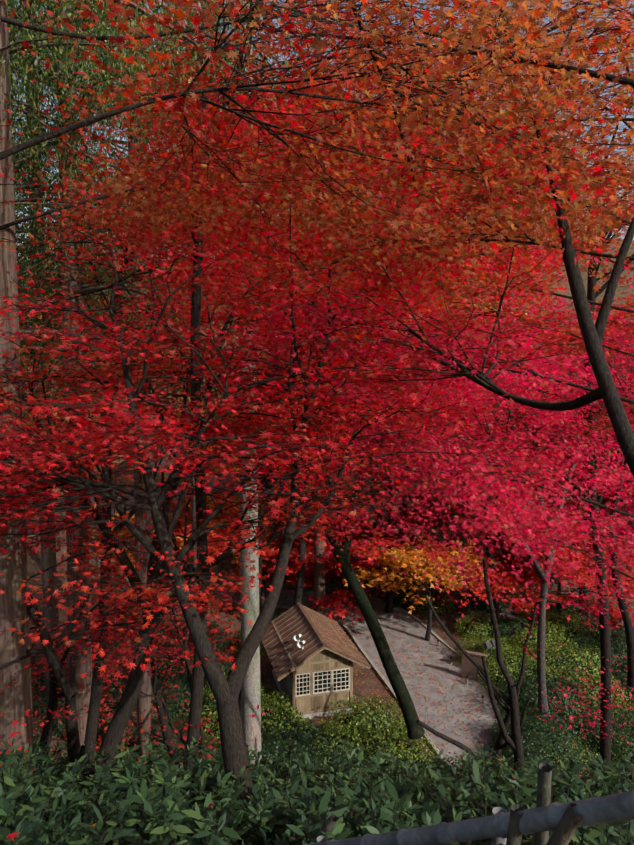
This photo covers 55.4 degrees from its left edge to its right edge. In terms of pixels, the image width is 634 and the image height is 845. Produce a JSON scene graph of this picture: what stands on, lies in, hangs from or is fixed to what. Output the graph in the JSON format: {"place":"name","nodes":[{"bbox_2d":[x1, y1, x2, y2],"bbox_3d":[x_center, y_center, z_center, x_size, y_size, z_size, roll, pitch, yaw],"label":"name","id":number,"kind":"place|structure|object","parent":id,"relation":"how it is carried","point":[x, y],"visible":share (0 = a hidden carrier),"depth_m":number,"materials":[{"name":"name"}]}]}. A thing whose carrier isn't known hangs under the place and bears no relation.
{"place":"outdoors","nodes":[
{"label":"outdoors","id":0,"kind":"place"},
{"bbox_2d":[126,538,510,768],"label":"path","id":1,"kind":"structure","parent":0,"point":[397,646],"depth_m":25.59,"materials":[{"name":"grey concrete"}]},
{"bbox_2d":[8,0,633,259],"label":"sky","id":2,"kind":"structure","parent":0,"point":[621,123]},
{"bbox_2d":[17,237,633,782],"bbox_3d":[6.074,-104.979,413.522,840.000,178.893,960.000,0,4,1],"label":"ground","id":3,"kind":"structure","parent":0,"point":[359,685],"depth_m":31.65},
{"bbox_2d":[56,438,308,589],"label":"temple hall","id":4,"kind":"structure","parent":3,"relation":"on","point":[227,563],"depth_m":37.63,"materials":[{"name":"paint"}]},
{"bbox_2d":[237,0,261,764],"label":"tree trunk","id":5,"kind":"object","parent":3,"relation":"on","point":[251,692],"visible":0.21,"depth_m":13.57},
{"bbox_2d":[0,0,580,468],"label":"tree foliage","id":6,"kind":"object","parent":3,"relation":"on","point":[24,66],"visible":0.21,"depth_m":12.13,"materials":[{"name":"green plant"}]},
{"bbox_2d":[0,0,581,772],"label":"tree trunks","id":7,"kind":"object","parent":3,"relation":"on","point":[14,698],"visible":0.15,"depth_m":13.21,"materials":[{"name":"plant"}]},
{"bbox_2d":[262,603,370,719],"bbox_3d":[-0.257,9.446,24.259,3.600,2.950,4.270,-1,4,-15],"label":"hut","id":8,"kind":"object","parent":3,"relation":"on","point":[315,680],"visible":0.96,"depth_m":22.68,"materials":[{"name":"brown wood"}]},
{"bbox_2d":[0,727,633,844],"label":"evergreen shrubs","id":9,"kind":"object","parent":3,"relation":"on","point":[460,793],"depth_m":5.22,"materials":[{"name":"green plant"}]},
{"bbox_2d":[0,0,633,613],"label":"maple foliage","id":10,"kind":"object","parent":3,"relation":"on","point":[360,218],"visible":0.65,"depth_m":7.28,"materials":[{"name":"red plant"}]},
{"bbox_2d":[0,0,633,810],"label":"tree branches","id":11,"kind":"object","parent":3,"relation":"on","point":[226,692],"visible":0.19,"depth_m":7.49,"materials":[{"name":"red plant"}]},
{"bbox_2d":[0,253,633,790],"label":"maple foliage","id":12,"kind":"object","parent":11,"relation":"attached to","point":[570,395],"visible":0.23,"depth_m":12.31,"materials":[{"name":"red plant"}]},
{"bbox_2d":[0,0,633,840],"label":"maple foliage","id":13,"kind":"object","parent":11,"relation":"attached to","point":[116,428],"visible":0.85,"depth_m":6.80,"materials":[{"name":"red plant"}]},
{"bbox_2d":[14,197,633,629],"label":"maple foliage","id":14,"kind":"object","parent":11,"relation":"attached to","point":[404,559],"visible":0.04,"depth_m":29.78,"materials":[{"name":"red plant"}]},
{"bbox_2d":[125,546,508,767],"bbox_3d":[0.326,8.805,30.186,26.081,3.403,10.545,4,6,44],"label":"path edging","id":15,"kind":"object","parent":3,"relation":"on","point":[370,662],"visible":0.35,"depth_m":28.90,"materials":[{"name":"stone"}]},
{"bbox_2d":[27,517,629,780],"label":"fallen leaves","id":16,"kind":"object","parent":3,"relation":"on","point":[360,665],"visible":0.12,"depth_m":25.39,"materials":[{"name":"red plant"}]},
{"bbox_2d":[31,583,633,799],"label":"ground cover shrubs","id":17,"kind":"object","parent":3,"relation":"on","point":[570,646],"depth_m":21.67,"materials":[{"name":"green plant"}]},
{"bbox_2d":[169,272,588,739],"bbox_3d":[1.172,1.505,15.711,10.295,12.984,7.778,-1,4,-19],"label":"tree trunk","id":18,"kind":"object","parent":3,"relation":"on","point":[415,730],"visible":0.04,"depth_m":15.21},
{"bbox_2d":[262,572,633,626],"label":"hedge","id":19,"kind":"object","parent":3,"relation":"on","point":[444,593],"visible":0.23,"depth_m":33.30,"materials":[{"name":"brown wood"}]},
{"bbox_2d":[437,640,483,703],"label":"path lights","id":20,"kind":"object","parent":3,"relation":"on","point":[466,677],"visible":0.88,"depth_m":24.87,"materials":[{"name":"grey"}]},
{"bbox_2d":[302,789,633,844],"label":"bamboo fence","id":21,"kind":"object","parent":3,"relation":"on","point":[617,807],"visible":0.92,"depth_m":2.36,"materials":[{"name":"grey wood"}]},
{"bbox_2d":[312,762,582,844],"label":"fence posts","id":22,"kind":"object","parent":21,"relation":"attached to","point":[566,828],"visible":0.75,"depth_m":2.29,"materials":[{"name":"brown wood"}]},
{"bbox_2d":[461,650,486,681],"bbox_3d":[6.539,10.211,25.221,1.030,1.210,0.220,2,4,26],"label":"info sign","id":23,"kind":"object","parent":3,"relation":"on","point":[469,668],"visible":0.69,"depth_m":25.18,"materials":[{"name":"brown wood"}]},
{"bbox_2d":[342,241,633,711],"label":"tree trunk","id":24,"kind":"object","parent":3,"relation":"on","point":[541,676],"visible":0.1,"depth_m":16.07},
{"bbox_2d":[483,639,495,663],"bbox_3d":[7.426,10.038,25.807,0.750,1.453,0.270,-3,5,-34],"label":"floodlight","id":25,"kind":"object","parent":3,"relation":"on","point":[490,644],"visible":0.58,"depth_m":25.70,"materials":[{"name":"grey metal"}]},
{"bbox_2d":[459,553,633,585],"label":"lattice fence","id":26,"kind":"object","parent":3,"relation":"on","point":[588,566],"visible":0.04,"depth_m":38.64,"materials":[{"name":"brown wood"}]},
{"bbox_2d":[447,589,586,643],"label":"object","id":27,"kind":"structure","parent":0,"point":[489,614],"depth_m":32.68,"materials":[{"name":"plant"}]}
]}

